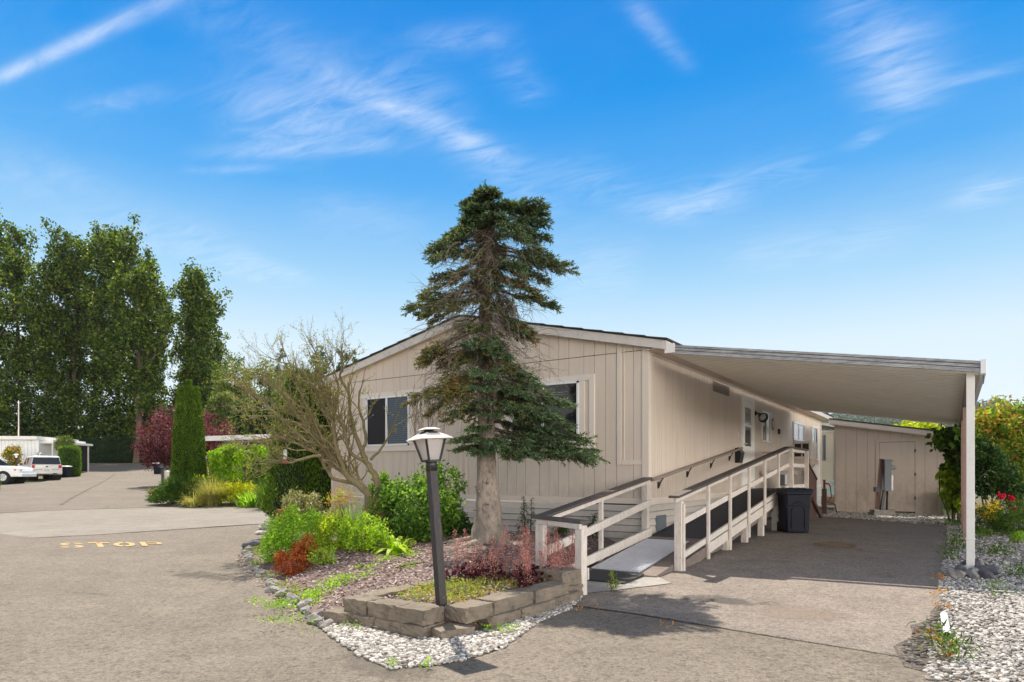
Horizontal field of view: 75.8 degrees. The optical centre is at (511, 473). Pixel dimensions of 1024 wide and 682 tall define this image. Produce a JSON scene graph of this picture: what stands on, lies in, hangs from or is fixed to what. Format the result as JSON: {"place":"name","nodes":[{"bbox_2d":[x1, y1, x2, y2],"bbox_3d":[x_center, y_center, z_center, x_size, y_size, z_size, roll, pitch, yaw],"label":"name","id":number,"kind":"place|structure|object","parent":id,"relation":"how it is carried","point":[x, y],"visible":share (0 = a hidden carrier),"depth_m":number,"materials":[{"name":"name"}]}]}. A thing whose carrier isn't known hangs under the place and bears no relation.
{"place":"outdoors","nodes":[
{"label":"outdoors","id":0,"kind":"place"},
{"bbox_2d":[0,499,475,537],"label":"cross street","id":1,"kind":"structure","parent":0,"point":[35,524],"depth_m":18.27,"materials":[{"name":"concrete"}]},
{"bbox_2d":[227,489,260,506],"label":"leafy clump","id":2,"kind":"object","parent":1,"relation":"on","point":[250,501],"visible":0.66,"depth_m":23.54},
{"bbox_2d":[205,434,278,478],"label":"brown house","id":3,"kind":"structure","parent":0,"point":[211,439],"depth_m":37.29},
{"bbox_2d":[253,500,627,665],"bbox_3d":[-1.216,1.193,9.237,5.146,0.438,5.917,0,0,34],"label":"bark mulch","id":4,"kind":"object","parent":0,"point":[422,577],"visible":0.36,"depth_m":8.36,"materials":[{"name":"wood"}]},
{"bbox_2d":[242,545,307,598],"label":"edging weeds","id":5,"kind":"object","parent":4,"relation":"on","point":[284,582],"visible":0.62,"depth_m":8.00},
{"bbox_2d":[254,529,306,562],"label":"mint shrub","id":6,"kind":"object","parent":4,"relation":"on","point":[267,542],"visible":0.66,"depth_m":9.76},
{"bbox_2d":[270,547,312,576],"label":"rust shrub","id":7,"kind":"object","parent":4,"relation":"on","point":[289,569],"visible":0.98,"depth_m":8.66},
{"bbox_2d":[260,504,334,551],"bbox_3d":[-3.320,0.859,10.204,1.265,0.808,1.118,0,0,34],"label":"mint shrub","id":8,"kind":"object","parent":4,"relation":"on","point":[300,523],"visible":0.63,"depth_m":9.96,"materials":[{"name":"plant"}]},
{"bbox_2d":[274,486,328,519],"bbox_3d":[-4.209,0.669,13.194,0.983,0.869,0.942,0,0,34],"label":"rhododendron","id":9,"kind":"object","parent":4,"relation":"on","point":[300,499],"visible":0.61,"depth_m":13.08,"materials":[{"name":"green plant"}]},
{"bbox_2d":[260,368,345,519],"bbox_3d":[-4.916,-0.616,15.602,1.941,3.796,1.885,0,0,34],"label":"arborvitae","id":10,"kind":"object","parent":4,"relation":"on","point":[306,476],"visible":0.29,"depth_m":15.14,"materials":[{"name":"plant"}]},
{"bbox_2d":[291,531,320,567],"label":"rust shrub","id":11,"kind":"object","parent":4,"relation":"on","point":[305,539],"visible":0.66,"depth_m":8.91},
{"bbox_2d":[200,307,417,521],"bbox_3d":[-3.240,-0.795,10.815,4.224,3.950,2.005,0,0,9],"label":"bare tree","id":12,"kind":"object","parent":4,"relation":"on","point":[335,460],"visible":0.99,"depth_m":10.91,"materials":[{"name":"brown plant"}]},
{"bbox_2d":[305,543,336,566],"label":"shrub","id":13,"kind":"object","parent":4,"relation":"on","point":[323,558],"visible":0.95,"depth_m":8.84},
{"bbox_2d":[244,549,425,634],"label":"ground weeds","id":14,"kind":"object","parent":4,"relation":"on","point":[282,602],"visible":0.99,"depth_m":7.24,"materials":[{"name":"plant"}]},
{"bbox_2d":[311,510,361,550],"bbox_3d":[-2.676,0.896,9.977,0.872,0.672,0.791,0,0,34],"label":"lime shrub","id":15,"kind":"object","parent":4,"relation":"on","point":[324,528],"visible":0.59,"depth_m":9.85,"materials":[{"name":"plant"}]},
{"bbox_2d":[323,607,351,622],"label":"garden block","id":16,"kind":"structure","parent":4,"relation":"on","point":[338,614],"depth_m":6.07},
{"bbox_2d":[324,483,359,520],"bbox_3d":[-3.143,0.658,12.176,0.831,1.005,0.560,0,0,34],"label":"nandina","id":17,"kind":"object","parent":4,"relation":"on","point":[337,501],"visible":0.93,"depth_m":12.18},
{"bbox_2d":[349,613,376,627],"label":"garden block","id":18,"kind":"structure","parent":4,"relation":"on","point":[367,620],"depth_m":5.94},
{"bbox_2d":[342,594,384,614],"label":"garden block","id":19,"kind":"structure","parent":18,"relation":"on","point":[356,604],"depth_m":6.09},
{"bbox_2d":[332,510,395,551],"bbox_3d":[-2.224,0.856,9.790,0.875,0.703,0.898,0,0,-31],"label":"leafy shrub","id":20,"kind":"object","parent":4,"relation":"on","point":[373,537],"visible":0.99,"depth_m":9.64,"materials":[{"name":"plant"}]},
{"bbox_2d":[374,618,401,633],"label":"garden block","id":21,"kind":"structure","parent":4,"relation":"on","point":[394,626],"depth_m":5.80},
{"bbox_2d":[367,597,414,619],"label":"garden block","id":22,"kind":"structure","parent":21,"relation":"on","point":[385,608],"depth_m":5.89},
{"bbox_2d":[359,584,417,597],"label":"garden block","id":23,"kind":"structure","parent":4,"relation":"on","point":[385,592],"depth_m":6.58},
{"bbox_2d":[372,534,412,555],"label":"hosta","id":24,"kind":"object","parent":4,"relation":"on","point":[393,547],"visible":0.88,"depth_m":9.39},
{"bbox_2d":[366,469,465,542],"bbox_3d":[-1.584,0.548,10.809,1.810,1.250,1.482,0,0,34],"label":"glossy shrub","id":25,"kind":"object","parent":4,"relation":"on","point":[416,525],"visible":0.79,"depth_m":10.48,"materials":[{"name":"plant"}]},
{"bbox_2d":[400,621,444,637],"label":"garden block","id":26,"kind":"structure","parent":4,"relation":"on","point":[412,630],"depth_m":5.61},
{"bbox_2d":[395,602,443,625],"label":"garden block","id":27,"kind":"structure","parent":26,"relation":"on","point":[421,613],"depth_m":5.69,"materials":[{"name":"stone"}]},
{"bbox_2d":[407,417,452,606],"bbox_3d":[-0.748,0.436,5.954,0.308,1.887,0.309,0,0,-40],"label":"lamp post","id":28,"kind":"object","parent":4,"relation":"on","point":[429,443],"visible":0.91,"depth_m":5.92,"materials":[{"name":"black metal"}]},
{"bbox_2d":[417,459,467,504],"bbox_3d":[-1.201,0.443,11.261,1.021,1.385,0.866,0,0,34],"label":"glossy shrub","id":29,"kind":"object","parent":4,"relation":"on","point":[442,478],"visible":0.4,"depth_m":11.14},
{"bbox_2d":[316,595,582,669],"bbox_3d":[-0.276,1.383,5.945,2.873,0.081,2.075,0,0,-19],"label":"pebble band","id":30,"kind":"object","parent":4,"relation":"on","point":[366,647],"visible":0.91,"depth_m":5.35,"materials":[{"name":"gravel"}]},
{"bbox_2d":[430,622,474,638],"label":"garden block","id":31,"kind":"structure","parent":4,"relation":"on","point":[446,630],"depth_m":5.56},
{"bbox_2d":[392,575,516,605],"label":"planter weeds","id":32,"kind":"object","parent":4,"relation":"on","point":[413,591],"visible":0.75,"depth_m":6.39,"materials":[{"name":"plant"}]},
{"bbox_2d":[376,572,545,602],"bbox_3d":[-0.367,1.173,6.859,1.010,0.181,1.923,0,0,34],"label":"planter straw","id":33,"kind":"object","parent":4,"relation":"on","point":[425,595],"visible":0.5,"depth_m":6.53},
{"bbox_2d":[477,609,520,628],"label":"garden block","id":34,"kind":"structure","parent":4,"relation":"on","point":[506,616],"depth_m":6.00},
{"bbox_2d":[445,599,492,623],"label":"garden block","id":35,"kind":"structure","parent":34,"relation":"on","point":[468,611],"depth_m":5.78,"materials":[{"name":"stone"}]},
{"bbox_2d":[474,589,532,614],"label":"garden block","id":36,"kind":"structure","parent":34,"relation":"on","point":[507,600],"depth_m":6.23,"materials":[{"name":"stone"}]},
{"bbox_2d":[394,179,610,552],"bbox_3d":[-0.308,-1.594,9.846,2.990,5.450,2.726,0,0,34],"label":"fir tree","id":37,"kind":"object","parent":4,"relation":"on","point":[483,218],"visible":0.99,"depth_m":9.67,"materials":[{"name":"green plant"}]},
{"bbox_2d":[445,521,574,587],"bbox_3d":[0.115,0.909,7.670,1.372,0.716,1.761,0,0,34],"label":"heuchera","id":38,"kind":"object","parent":4,"relation":"on","point":[525,571],"visible":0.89,"depth_m":7.40,"materials":[{"name":"red plant"}]},
{"bbox_2d":[518,599,555,618],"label":"garden block","id":39,"kind":"structure","parent":4,"relation":"on","point":[535,608],"depth_m":6.44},
{"bbox_2d":[553,590,580,606],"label":"garden block","id":40,"kind":"structure","parent":4,"relation":"on","point":[573,595],"depth_m":6.93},
{"bbox_2d":[517,581,568,602],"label":"garden block","id":41,"kind":"structure","parent":40,"relation":"on","point":[545,591],"depth_m":6.74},
{"bbox_2d":[569,583,582,595],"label":"garden block","id":42,"kind":"structure","parent":4,"relation":"on","point":[578,587],"depth_m":7.25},
{"bbox_2d":[535,566,581,584],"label":"garden block","id":43,"kind":"structure","parent":42,"relation":"on","point":[571,576],"depth_m":7.21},
{"bbox_2d":[0,463,1023,681],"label":"street","id":44,"kind":"structure","parent":0,"point":[173,607],"depth_m":5.67,"materials":[{"name":"asphalt"}]},
{"bbox_2d":[184,474,236,505],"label":"ornamental grass","id":45,"kind":"object","parent":44,"relation":"on","point":[211,494],"depth_m":23.92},
{"bbox_2d":[192,481,258,504],"bbox_3d":[-10.643,0.748,24.909,3.311,0.996,2.287,0,0,8],"label":"juniper","id":46,"kind":"object","parent":44,"relation":"on","point":[237,488],"visible":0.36,"depth_m":24.51,"materials":[{"name":"plant"}]},
{"bbox_2d":[206,440,275,492],"bbox_3d":[-10.810,-0.076,26.516,3.098,2.475,2.678,0,0,34],"label":"bush","id":47,"kind":"object","parent":44,"relation":"on","point":[219,458],"visible":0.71,"depth_m":25.78,"materials":[{"name":"green plant"}]},
{"bbox_2d":[574,605,928,661],"bbox_3d":[1.835,1.383,5.915,3.323,0.009,0.090,0,0,40],"label":"pavement seam","id":48,"kind":"object","parent":44,"relation":"on","point":[752,632],"visible":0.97,"depth_m":5.67,"materials":[{"name":"concrete"}]},
{"bbox_2d":[0,0,1023,437],"label":"sky","id":49,"kind":"structure","parent":0,"point":[824,176],"materials":[{"name":"blue"}]},
{"bbox_2d":[1,461,1023,566],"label":"ground","id":50,"kind":"structure","parent":0,"point":[978,500],"depth_m":28.45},
{"bbox_2d":[0,444,24,465],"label":"porch shrub","id":51,"kind":"object","parent":50,"relation":"on","point":[7,453],"visible":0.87,"depth_m":52.77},
{"bbox_2d":[0,371,24,435],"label":"understorey tree","id":52,"kind":"object","parent":50,"relation":"on","point":[5,415],"visible":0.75,"depth_m":80.24,"materials":[{"name":"green plant"}]},
{"bbox_2d":[0,459,36,483],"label":"car","id":53,"kind":"object","parent":50,"relation":"on","point":[9,474],"visible":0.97,"depth_m":42.94,"materials":[{"name":"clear metal"}]},
{"bbox_2d":[0,208,39,396],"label":"poplar tree","id":54,"kind":"object","parent":50,"relation":"on","point":[6,310],"visible":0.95,"depth_m":84.30,"materials":[{"name":"green plant"}]},
{"bbox_2d":[0,222,42,409],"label":"poplar tree","id":55,"kind":"object","parent":50,"relation":"on","point":[15,236],"visible":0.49,"depth_m":91.19,"materials":[{"name":"green plant"}]},
{"bbox_2d":[2,378,52,436],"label":"understorey tree","id":56,"kind":"object","parent":50,"relation":"on","point":[19,394],"visible":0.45,"depth_m":83.24,"materials":[{"name":"green plant"}]},
{"bbox_2d":[0,436,78,465],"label":"white mobile home","id":57,"kind":"object","parent":50,"relation":"on","point":[31,445],"visible":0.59,"depth_m":56.16,"materials":[{"name":"metal"}]},
{"bbox_2d":[41,439,92,471],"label":"awning","id":58,"kind":"object","parent":57,"relation":"attached to","point":[84,446],"visible":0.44,"depth_m":61.50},
{"bbox_2d":[20,456,61,479],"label":"silver car","id":59,"kind":"object","parent":50,"relation":"on","point":[48,467],"visible":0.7,"depth_m":47.40,"materials":[{"name":"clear metal"}]},
{"bbox_2d":[15,389,79,437],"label":"understorey tree","id":60,"kind":"object","parent":50,"relation":"on","point":[56,425],"visible":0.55,"depth_m":84.85,"materials":[{"name":"green plant"}]},
{"bbox_2d":[9,250,92,429],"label":"poplar tree","id":61,"kind":"object","parent":50,"relation":"on","point":[38,328],"visible":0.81,"depth_m":87.05,"materials":[{"name":"green plant"}]},
{"bbox_2d":[22,216,106,429],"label":"poplar tree","id":62,"kind":"object","parent":50,"relation":"on","point":[84,260],"visible":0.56,"depth_m":88.85,"materials":[{"name":"green plant"}]},
{"bbox_2d":[57,445,81,475],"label":"side hedge","id":63,"kind":"object","parent":50,"relation":"on","point":[70,455],"visible":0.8,"depth_m":53.17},
{"bbox_2d":[44,374,101,437],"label":"understorey tree","id":64,"kind":"object","parent":50,"relation":"on","point":[65,394],"visible":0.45,"depth_m":86.94,"materials":[{"name":"green plant"}]},
{"bbox_2d":[62,220,132,415],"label":"poplar tree","id":65,"kind":"object","parent":50,"relation":"on","point":[93,377],"visible":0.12,"depth_m":93.96,"materials":[{"name":"green plant"}]},
{"bbox_2d":[72,395,126,437],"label":"understorey tree","id":66,"kind":"object","parent":50,"relation":"on","point":[84,419],"visible":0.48,"depth_m":85.24,"materials":[{"name":"green plant"}]},
{"bbox_2d":[71,212,165,420],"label":"poplar tree","id":67,"kind":"object","parent":50,"relation":"on","point":[126,254],"visible":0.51,"depth_m":86.03,"materials":[{"name":"green plant"}]},
{"bbox_2d":[92,386,146,437],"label":"understorey tree","id":68,"kind":"object","parent":50,"relation":"on","point":[120,406],"visible":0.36,"depth_m":85.95,"materials":[{"name":"green plant"}]},
{"bbox_2d":[73,437,169,462],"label":"back hedge","id":69,"kind":"object","parent":50,"relation":"on","point":[109,450],"visible":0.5,"depth_m":82.30,"materials":[{"name":"green plant"}]},
{"bbox_2d":[86,257,190,462],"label":"poplar tree","id":70,"kind":"object","parent":50,"relation":"on","point":[133,335],"visible":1,"depth_m":80.33,"materials":[{"name":"green plant"}]},
{"bbox_2d":[118,394,172,437],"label":"understorey tree","id":71,"kind":"object","parent":50,"relation":"on","point":[128,429],"visible":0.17,"depth_m":84.85,"materials":[{"name":"green plant"}]},
{"bbox_2d":[126,244,176,399],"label":"poplar tree","id":72,"kind":"object","parent":50,"relation":"on","point":[146,254],"visible":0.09,"depth_m":91.63,"materials":[{"name":"green plant"}]},
{"bbox_2d":[127,404,237,470],"bbox_3d":[-19.768,-1.726,39.868,6.759,5.025,5.596,0,0,34],"label":"plum tree","id":73,"kind":"object","parent":50,"relation":"on","point":[158,447],"visible":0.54,"depth_m":39.04,"materials":[{"name":"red plant"}]},
{"bbox_2d":[144,475,223,505],"bbox_3d":[-12.389,0.631,24.990,2.886,1.233,2.663,0,0,34],"label":"juniper","id":74,"kind":"object","parent":50,"relation":"on","point":[169,484],"visible":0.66,"depth_m":24.48,"materials":[{"name":"plant"}]},
{"bbox_2d":[169,379,207,487],"bbox_3d":[-13.382,-1.388,27.199,1.592,5.062,0.962,0,0,-2],"label":"arborvitae","id":75,"kind":"object","parent":50,"relation":"on","point":[188,452],"visible":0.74,"depth_m":26.98,"materials":[{"name":"plant"}]},
{"bbox_2d":[163,257,232,411],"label":"poplar tree","id":76,"kind":"object","parent":50,"relation":"on","point":[195,308],"visible":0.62,"depth_m":86.03,"materials":[{"name":"green plant"}]},
{"bbox_2d":[184,306,232,379],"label":"poplar tree","id":77,"kind":"object","parent":50,"relation":"on","point":[216,351],"visible":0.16,"depth_m":95.82,"materials":[{"name":"green plant"}]},
{"bbox_2d":[202,389,241,468],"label":"tree","id":78,"kind":"object","parent":50,"relation":"on","point":[217,401],"visible":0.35,"depth_m":55.06,"materials":[{"name":"green plant"}]},
{"bbox_2d":[210,352,264,466],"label":"tree","id":79,"kind":"object","parent":50,"relation":"on","point":[225,384],"visible":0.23,"depth_m":61.23,"materials":[{"name":"green plant"}]},
{"bbox_2d":[227,393,274,462],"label":"tree","id":80,"kind":"object","parent":50,"relation":"on","point":[250,430],"visible":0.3,"depth_m":49.33,"materials":[{"name":"green plant"}]},
{"bbox_2d":[247,357,285,423],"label":"tree","id":81,"kind":"object","parent":50,"relation":"on","point":[269,392],"visible":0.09,"depth_m":69.58,"materials":[{"name":"green plant"}]},
{"bbox_2d":[311,314,833,546],"bbox_3d":[3.763,-0.887,20.194,8.700,4.432,17.570,0,0,34],"label":"mobile home","id":82,"kind":"object","parent":50,"relation":"on","point":[648,406],"visible":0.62,"depth_m":12.26,"materials":[{"name":"wood"}]},
{"bbox_2d":[357,389,420,451],"bbox_3d":[-2.678,-1.110,14.124,1.880,1.280,0.049,0,0,34],"label":"window","id":83,"kind":"structure","parent":82,"relation":"in","point":[376,425],"depth_m":14.11,"materials":[{"name":"glass"}]},
{"bbox_2d":[498,374,594,450],"bbox_3d":[0.576,-1.070,11.937,2.040,1.300,0.049,0,0,34],"label":"window","id":84,"kind":"structure","parent":82,"relation":"in","point":[580,389],"depth_m":11.53,"materials":[{"name":"metal"}]},
{"bbox_2d":[652,447,742,487],"bbox_3d":[3.831,-0.174,13.106,0.100,0.865,5.470,0,0,34],"label":"wall handrail","id":85,"kind":"object","parent":82,"relation":"attached to","point":[662,477],"depth_m":12.38,"materials":[{"name":"wood"}]},
{"bbox_2d":[740,395,754,487],"bbox_3d":[5.740,-0.745,15.938,0.110,2.210,1.120,0,0,34],"label":"door","id":86,"kind":"structure","parent":82,"relation":"in","point":[747,404],"depth_m":15.87,"materials":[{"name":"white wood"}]},
{"bbox_2d":[793,441,817,475],"bbox_3d":[9.312,-0.452,20.851,0.560,1.096,1.200,0,0,34],"label":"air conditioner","id":87,"kind":"object","parent":82,"relation":"attached to","point":[810,446],"visible":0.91,"depth_m":20.46,"materials":[{"name":"beige metal"}]},
{"bbox_2d":[778,463,822,519],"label":"side steps","id":88,"kind":"structure","parent":50,"relation":"on","point":[814,507],"depth_m":17.12,"materials":[{"name":"brown wood"}]},
{"bbox_2d":[665,343,985,568],"bbox_3d":[7.418,-0.373,14.190,4.195,3.403,11.570,0,0,34],"label":"carport","id":89,"kind":"object","parent":50,"relation":"on","point":[938,391],"visible":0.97,"depth_m":10.72,"materials":[{"name":"metal"}]},
{"bbox_2d":[817,422,833,495],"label":"neighbour house","id":90,"kind":"structure","parent":50,"relation":"on","point":[827,452],"depth_m":28.00,"materials":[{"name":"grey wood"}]},
{"bbox_2d":[975,394,1023,515],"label":"vine maple","id":91,"kind":"object","parent":50,"relation":"on","point":[1004,424],"visible":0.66,"depth_m":17.33,"materials":[{"name":"plant"}]},
{"bbox_2d":[576,516,946,653],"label":"driveway","id":92,"kind":"structure","parent":0,"point":[872,587],"depth_m":7.67,"materials":[{"name":"concrete"}]},
{"bbox_2d":[587,576,669,592],"bbox_3d":[1.173,1.341,8.102,1.409,0.037,1.379,0,0,34],"label":"concrete pad","id":93,"kind":"object","parent":92,"relation":"on","point":[600,586],"visible":0.47,"depth_m":7.95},
{"bbox_2d":[589,569,643,583],"bbox_3d":[1.226,1.314,8.387,0.720,0.039,0.630,0,0,34],"label":"rubber mat","id":94,"kind":"object","parent":93,"relation":"on","point":[604,576],"visible":0.79,"depth_m":8.35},
{"bbox_2d":[531,446,808,594],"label":"wheelchair ramp","id":95,"kind":"structure","parent":92,"relation":"on","point":[721,523],"depth_m":10.13,"materials":[{"name":"white wood"}]},
{"bbox_2d":[591,539,688,572],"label":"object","id":96,"kind":"structure","parent":95,"relation":"on","point":[642,556],"depth_m":9.32,"materials":[{"name":"grey metal"}]},
{"bbox_2d":[575,571,957,658],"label":"dry weeds","id":97,"kind":"object","parent":92,"relation":"on","point":[947,604],"visible":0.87,"depth_m":6.34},
{"bbox_2d":[775,487,813,531],"bbox_3d":[5.769,0.754,13.471,0.579,0.912,0.723,0,0,6],"label":"trash bin","id":98,"kind":"object","parent":92,"relation":"on","point":[794,505],"visible":0.99,"depth_m":13.18,"materials":[{"name":"plastic"}]},
{"bbox_2d":[818,506,1023,681],"bbox_3d":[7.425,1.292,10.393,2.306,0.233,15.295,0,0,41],"label":"gravel","id":99,"kind":"structure","parent":0,"point":[974,600],"depth_m":6.17,"materials":[{"name":"gravel"}]},
{"bbox_2d":[868,459,895,515],"bbox_3d":[10.584,0.408,18.758,0.680,1.644,0.320,0,0,0],"label":"electric pedestal","id":100,"kind":"object","parent":99,"relation":"on","point":[886,467],"visible":0.94,"depth_m":18.70,"materials":[{"name":"grey metal"}]},
{"bbox_2d":[817,507,956,525],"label":"gravel strip","id":101,"kind":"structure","parent":99,"relation":"on","point":[903,516],"depth_m":17.98,"materials":[{"name":"gravel"}]},
{"bbox_2d":[829,418,956,514],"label":"garden shed","id":102,"kind":"structure","parent":99,"relation":"on","point":[861,448],"depth_m":19.81,"materials":[{"name":"wood"}]},
{"bbox_2d":[879,441,915,512],"bbox_3d":[11.522,0.125,19.651,0.947,2.129,0.034,0,0,34],"label":"door","id":103,"kind":"structure","parent":102,"relation":"in","point":[901,499],"depth_m":19.59,"materials":[{"name":"wood"}]},
{"bbox_2d":[893,605,965,679],"bbox_3d":[3.566,1.359,5.594,0.485,0.058,2.594,0,0,34],"label":"broken pavement edge","id":104,"kind":"object","parent":99,"relation":"on","point":[899,648],"visible":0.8,"depth_m":5.15,"materials":[{"name":"concrete"}]},
{"bbox_2d":[902,599,956,672],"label":"asphalt crumbs","id":105,"kind":"object","parent":104,"relation":"on","point":[910,659],"visible":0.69,"depth_m":5.21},
{"bbox_2d":[925,423,981,520],"bbox_3d":[11.088,-0.022,16.437,1.185,2.569,1.160,0,0,-21],"label":"leaf shrub","id":106,"kind":"object","parent":99,"relation":"on","point":[946,441],"visible":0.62,"depth_m":16.29,"materials":[{"name":"plant"}]},
{"bbox_2d":[906,516,1023,662],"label":"drive edge weeds","id":107,"kind":"object","parent":99,"relation":"on","point":[950,543],"visible":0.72,"depth_m":8.06,"materials":[{"name":"green plant"}]},
{"bbox_2d":[956,435,1023,510],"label":"shrub","id":108,"kind":"object","parent":99,"relation":"on","point":[1007,480],"visible":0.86,"depth_m":15.05,"materials":[{"name":"green plant"}]},
{"bbox_2d":[975,500,1009,534],"bbox_3d":[9.313,0.864,12.816,0.665,0.770,0.669,0,0,34],"label":"goldenrod","id":109,"kind":"object","parent":99,"relation":"on","point":[987,515],"visible":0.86,"depth_m":12.77,"materials":[{"name":"yellow plant"}]},
{"bbox_2d":[983,507,1023,534],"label":"meadow weeds","id":110,"kind":"object","parent":99,"relation":"on","point":[1013,519],"visible":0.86,"depth_m":12.58,"materials":[{"name":"green plant"}]},
{"bbox_2d":[985,492,1023,530],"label":"rose bush","id":111,"kind":"object","parent":99,"relation":"on","point":[1010,499],"visible":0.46,"depth_m":13.38,"materials":[{"name":"green plant"}]},
{"bbox_3d":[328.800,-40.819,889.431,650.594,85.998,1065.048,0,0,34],"label":"wooded hill","id":112,"kind":"structure","parent":0,"visible":0},
{"bbox_2d":[821,397,1016,454],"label":"hillside wood","id":113,"kind":"object","parent":112,"relation":"on","point":[867,419],"visible":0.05,"depth_m":790.14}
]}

